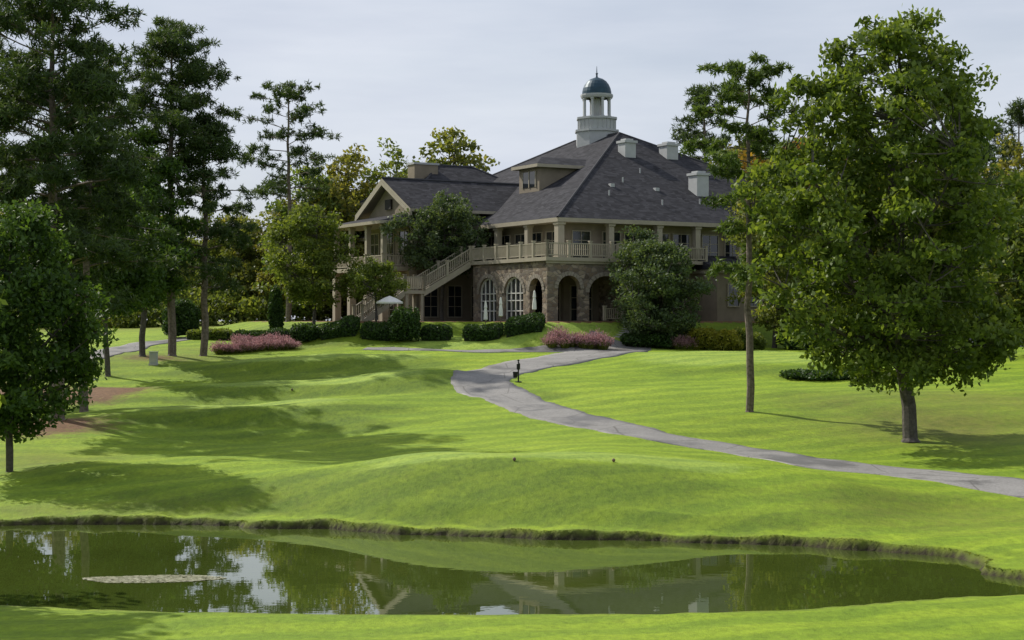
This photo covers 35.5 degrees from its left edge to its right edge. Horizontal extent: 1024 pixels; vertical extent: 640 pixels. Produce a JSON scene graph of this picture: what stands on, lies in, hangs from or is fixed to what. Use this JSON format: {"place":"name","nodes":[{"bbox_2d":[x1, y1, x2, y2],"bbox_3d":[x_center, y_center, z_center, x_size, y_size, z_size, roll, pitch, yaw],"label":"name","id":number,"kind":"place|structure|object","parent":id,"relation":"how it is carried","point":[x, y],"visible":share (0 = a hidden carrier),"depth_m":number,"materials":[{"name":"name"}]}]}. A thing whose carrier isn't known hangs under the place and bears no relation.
{"place":"outdoors","nodes":[
{"label":"outdoors","id":0,"kind":"place"},
{"bbox_2d":[90,337,192,360],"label":"service road","id":1,"kind":"structure","parent":0,"point":[128,347],"depth_m":126.41,"materials":[{"name":"concrete"}]},
{"bbox_2d":[208,331,301,353],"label":"pink muhly grass","id":2,"kind":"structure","parent":0,"point":[241,344],"depth_m":121.97,"materials":[{"name":"pink plant"}]},
{"bbox_2d":[0,321,1023,639],"bbox_3d":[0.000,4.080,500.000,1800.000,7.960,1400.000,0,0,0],"label":"ground","id":3,"kind":"structure","parent":0,"point":[350,431],"depth_m":60.87,"materials":[{"name":"green plant"}]},
{"bbox_2d":[0,289,7,406],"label":"oak tree","id":4,"kind":"object","parent":3,"relation":"on","point":[2,397],"visible":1,"depth_m":43.29,"materials":[{"name":"green plant"}]},
{"bbox_2d":[0,1,116,310],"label":"pine tree","id":5,"kind":"object","parent":3,"relation":"on","point":[44,104],"visible":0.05,"depth_m":92.96,"materials":[{"name":"green plant"}]},
{"bbox_2d":[0,198,119,471],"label":"dogwood tree","id":6,"kind":"object","parent":3,"relation":"on","point":[40,285],"visible":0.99,"depth_m":64.29,"materials":[{"name":"green plant"}]},
{"bbox_2d":[0,0,171,420],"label":"pine tree","id":7,"kind":"object","parent":3,"relation":"on","point":[34,81],"visible":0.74,"depth_m":81.10,"materials":[{"name":"green plant"}]},
{"bbox_2d":[10,51,182,411],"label":"pine tree","id":8,"kind":"object","parent":3,"relation":"on","point":[89,188],"visible":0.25,"depth_m":89.64,"materials":[{"name":"green plant"}]},
{"bbox_2d":[72,178,190,376],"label":"sweetgum tree","id":9,"kind":"object","parent":3,"relation":"on","point":[140,282],"visible":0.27,"depth_m":107.63,"materials":[{"name":"green plant"}]},
{"bbox_2d":[148,351,158,365],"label":"utility cabinet","id":10,"kind":"object","parent":3,"relation":"on","point":[153,357],"visible":1,"depth_m":111.89,"materials":[{"name":"metal"}]},
{"bbox_2d":[101,123,208,356],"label":"sweetgum tree","id":11,"kind":"object","parent":3,"relation":"on","point":[170,170],"visible":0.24,"depth_m":115.04,"materials":[{"name":"green plant"}]},
{"bbox_2d":[3,286,346,328],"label":"woodland understory","id":12,"kind":"object","parent":3,"relation":"on","point":[219,304],"visible":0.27,"depth_m":164.69,"materials":[{"name":"green plant"}]},
{"bbox_2d":[107,15,254,355],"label":"pine tree","id":13,"kind":"object","parent":3,"relation":"on","point":[165,38],"visible":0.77,"depth_m":116.14,"materials":[{"name":"green plant"}]},
{"bbox_2d":[161,298,200,336],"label":"evergreen shrub","id":14,"kind":"object","parent":3,"relation":"on","point":[187,312],"visible":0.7,"depth_m":134.04,"materials":[{"name":"green plant"}]},
{"bbox_2d":[186,327,233,339],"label":"hedge","id":15,"kind":"object","parent":3,"relation":"on","point":[222,333],"visible":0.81,"depth_m":130.95,"materials":[{"name":"green plant"}]},
{"bbox_2d":[156,102,269,355],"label":"pine tree","id":16,"kind":"object","parent":3,"relation":"on","point":[222,232],"visible":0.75,"depth_m":117.76,"materials":[{"name":"green plant"}]},
{"bbox_2d":[230,327,290,338],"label":"clipped hedge","id":17,"kind":"object","parent":3,"relation":"on","point":[281,330],"visible":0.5,"depth_m":128.13,"materials":[{"name":"green plant"}]},
{"bbox_2d":[267,284,284,328],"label":"evergreen shrub","id":18,"kind":"object","parent":3,"relation":"on","point":[276,313],"visible":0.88,"depth_m":130.62,"materials":[{"name":"green plant"}]},
{"bbox_2d":[222,79,341,321],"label":"pine tree","id":19,"kind":"object","parent":3,"relation":"on","point":[288,93],"visible":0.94,"depth_m":139.62,"materials":[{"name":"green plant"}]},
{"bbox_2d":[288,322,319,340],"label":"round shrub","id":20,"kind":"object","parent":3,"relation":"on","point":[305,331],"visible":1,"depth_m":126.28,"materials":[{"name":"green plant"}]},
{"bbox_2d":[260,202,365,323],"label":"maple tree","id":21,"kind":"object","parent":3,"relation":"on","point":[307,251],"visible":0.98,"depth_m":131.22,"materials":[{"name":"green plant"}]},
{"bbox_2d":[319,315,360,339],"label":"clipped hedge","id":22,"kind":"object","parent":3,"relation":"on","point":[347,326],"visible":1,"depth_m":125.75,"materials":[{"name":"green plant"}]},
{"bbox_2d":[359,320,390,340],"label":"clipped hedge","id":23,"kind":"object","parent":3,"relation":"on","point":[371,330],"visible":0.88,"depth_m":124.93,"materials":[{"name":"green plant"}]},
{"bbox_2d":[346,254,410,320],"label":"crape myrtle tree","id":24,"kind":"object","parent":3,"relation":"on","point":[364,276],"visible":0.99,"depth_m":128.54,"materials":[{"name":"green plant"}]},
{"bbox_2d":[376,296,402,321],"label":"patio umbrella","id":25,"kind":"object","parent":3,"relation":"on","point":[389,300],"visible":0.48,"depth_m":127.00,"materials":[{"name":"white fabric"}]},
{"bbox_2d":[386,305,421,341],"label":"round shrub","id":26,"kind":"object","parent":3,"relation":"on","point":[404,323],"visible":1,"depth_m":123.73,"materials":[{"name":"green plant"}]},
{"bbox_2d":[379,188,493,320],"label":"maple tree","id":27,"kind":"object","parent":3,"relation":"on","point":[455,222],"visible":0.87,"depth_m":138.16,"materials":[{"name":"green plant"}]},
{"bbox_2d":[420,323,452,340],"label":"clipped hedge","id":28,"kind":"object","parent":3,"relation":"on","point":[439,332],"visible":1,"depth_m":124.49,"materials":[{"name":"green plant"}]},
{"bbox_2d":[362,345,574,352],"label":"footpath","id":29,"kind":"structure","parent":3,"relation":"on","point":[544,348],"depth_m":120.60,"materials":[{"name":"concrete"}]},
{"bbox_2d":[462,323,503,340],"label":"clipped hedge","id":30,"kind":"object","parent":3,"relation":"on","point":[483,332],"visible":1,"depth_m":123.59,"materials":[{"name":"green plant"}]},
{"bbox_2d":[483,301,487,323],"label":"patio umbrella","id":31,"kind":"object","parent":3,"relation":"on","point":[485,318],"visible":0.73,"depth_m":126.41,"materials":[{"name":"white fabric"}]},
{"bbox_2d":[499,297,502,323],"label":"patio umbrella","id":32,"kind":"object","parent":3,"relation":"on","point":[500,309],"visible":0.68,"depth_m":125.91,"materials":[{"name":"white fabric"}]},
{"bbox_2d":[0,81,1023,346],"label":"background woods","id":33,"kind":"object","parent":3,"relation":"on","point":[254,273],"visible":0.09,"depth_m":163.84,"materials":[{"name":"green plant"}]},
{"bbox_2d":[1,514,1022,571],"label":"bank grass fringe","id":34,"kind":"object","parent":3,"relation":"on","point":[986,565],"visible":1,"depth_m":50.78,"materials":[{"name":"green plant"}]},
{"bbox_2d":[513,360,521,381],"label":"ball washer","id":35,"kind":"object","parent":3,"relation":"on","point":[515,374],"visible":1,"depth_m":96.70,"materials":[{"name":"black plastic"}]},
{"bbox_2d":[503,312,545,337],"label":"clipped hedge","id":36,"kind":"object","parent":3,"relation":"on","point":[525,323],"visible":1,"depth_m":123.07,"materials":[{"name":"green plant"}]},
{"bbox_2d":[532,290,536,311],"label":"patio umbrella","id":37,"kind":"object","parent":3,"relation":"on","point":[534,307],"visible":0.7,"depth_m":124.90,"materials":[{"name":"white fabric"}]},
{"bbox_2d":[540,324,614,349],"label":"pink muhly grass","id":38,"kind":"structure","parent":3,"relation":"on","point":[560,338],"depth_m":121.00,"materials":[{"name":"pink plant"}]},
{"bbox_2d":[333,68,882,320],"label":"clubhouse","id":39,"kind":"structure","parent":3,"relation":"on","point":[559,217],"depth_m":139.36,"materials":[{"name":"beige paint"}]},
{"bbox_2d":[371,230,827,320],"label":"windows","id":40,"kind":"structure","parent":39,"relation":"in","point":[514,291],"depth_m":136.29,"materials":[{"name":"black glass"}]},
{"bbox_2d":[599,326,632,337],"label":"entry steps","id":41,"kind":"structure","parent":3,"relation":"on","point":[626,331],"depth_m":125.74,"materials":[{"name":"stone"}]},
{"bbox_2d":[604,224,660,311],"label":"birch tree","id":42,"kind":"object","parent":3,"relation":"on","point":[626,255],"visible":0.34,"depth_m":127.01,"materials":[{"name":"green plant"}]},
{"bbox_2d":[619,332,650,346],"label":"evergreen shrub","id":43,"kind":"object","parent":3,"relation":"on","point":[626,339],"visible":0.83,"depth_m":123.05,"materials":[{"name":"green plant"}]},
{"bbox_2d":[639,331,677,347],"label":"evergreen shrub","id":44,"kind":"object","parent":3,"relation":"on","point":[661,339],"visible":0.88,"depth_m":122.76,"materials":[{"name":"green plant"}]},
{"bbox_2d":[608,236,717,347],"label":"birch tree","id":45,"kind":"object","parent":3,"relation":"on","point":[663,259],"visible":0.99,"depth_m":122.95,"materials":[{"name":"green plant"}]},
{"bbox_2d":[686,326,716,349],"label":"golden shrub","id":46,"kind":"object","parent":3,"relation":"on","point":[705,336],"visible":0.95,"depth_m":122.81,"materials":[{"name":"green plant"}]},
{"bbox_2d":[710,328,743,350],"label":"golden shrub","id":47,"kind":"object","parent":3,"relation":"on","point":[728,340],"visible":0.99,"depth_m":122.50,"materials":[{"name":"green plant"}]},
{"bbox_2d":[731,327,753,350],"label":"golden shrub","id":48,"kind":"object","parent":3,"relation":"on","point":[742,331],"visible":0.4,"depth_m":123.36,"materials":[{"name":"green plant"}]},
{"bbox_2d":[679,50,820,411],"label":"pine tree","id":49,"kind":"object","parent":3,"relation":"on","point":[730,164],"visible":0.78,"depth_m":83.77,"materials":[{"name":"green plant"}]},
{"bbox_2d":[753,331,767,349],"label":"golden shrub","id":50,"kind":"object","parent":3,"relation":"on","point":[760,342],"visible":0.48,"depth_m":124.36,"materials":[{"name":"green plant"}]},
{"bbox_2d":[720,159,821,347],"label":"sweetgum tree","id":51,"kind":"object","parent":3,"relation":"on","point":[770,316],"visible":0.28,"depth_m":127.75,"materials":[{"name":"green plant"}]},
{"bbox_2d":[779,368,810,379],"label":"ground juniper","id":52,"kind":"object","parent":3,"relation":"on","point":[791,373],"visible":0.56,"depth_m":100.49,"materials":[{"name":"green plant"}]},
{"bbox_2d":[776,334,818,349],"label":"evergreen shrub","id":53,"kind":"object","parent":3,"relation":"on","point":[789,345],"visible":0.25,"depth_m":126.88,"materials":[{"name":"green plant"}]},
{"bbox_2d":[797,368,849,380],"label":"ground juniper","id":54,"kind":"object","parent":3,"relation":"on","point":[810,375],"visible":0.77,"depth_m":99.27,"materials":[{"name":"green plant"}]},
{"bbox_2d":[826,331,862,347],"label":"evergreen shrub","id":55,"kind":"object","parent":3,"relation":"on","point":[843,338],"visible":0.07,"depth_m":129.29,"materials":[{"name":"green plant"}]},
{"bbox_2d":[730,3,1023,442],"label":"oak tree","id":56,"kind":"object","parent":3,"relation":"on","point":[871,296],"visible":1,"depth_m":72.77,"materials":[{"name":"green plant"}]},
{"bbox_2d":[793,275,1023,344],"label":"woodland understory","id":57,"kind":"object","parent":3,"relation":"on","point":[912,286],"depth_m":144.44,"materials":[{"name":"green plant"}]},
{"bbox_2d":[0,524,1023,614],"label":"pond water","id":58,"kind":"structure","parent":0,"point":[304,571],"depth_m":44.18,"materials":[{"name":"green liquid"}]},
{"bbox_2d":[82,575,222,582],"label":"floating water plants","id":59,"kind":"object","parent":58,"relation":"on","point":[145,579],"visible":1,"depth_m":43.23,"materials":[{"name":"plant"}]},
{"bbox_2d":[0,0,1023,320],"label":"sky","id":60,"kind":"structure","parent":0,"point":[512,75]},
{"bbox_2d":[671,334,698,349],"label":"pink muhly grass","id":61,"kind":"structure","parent":0,"point":[688,343],"depth_m":122.66,"materials":[{"name":"pink plant"}]},
{"bbox_2d":[451,331,1023,497],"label":"cart path","id":62,"kind":"structure","parent":0,"point":[493,384],"depth_m":79.94,"materials":[{"name":"concrete"}]}
]}

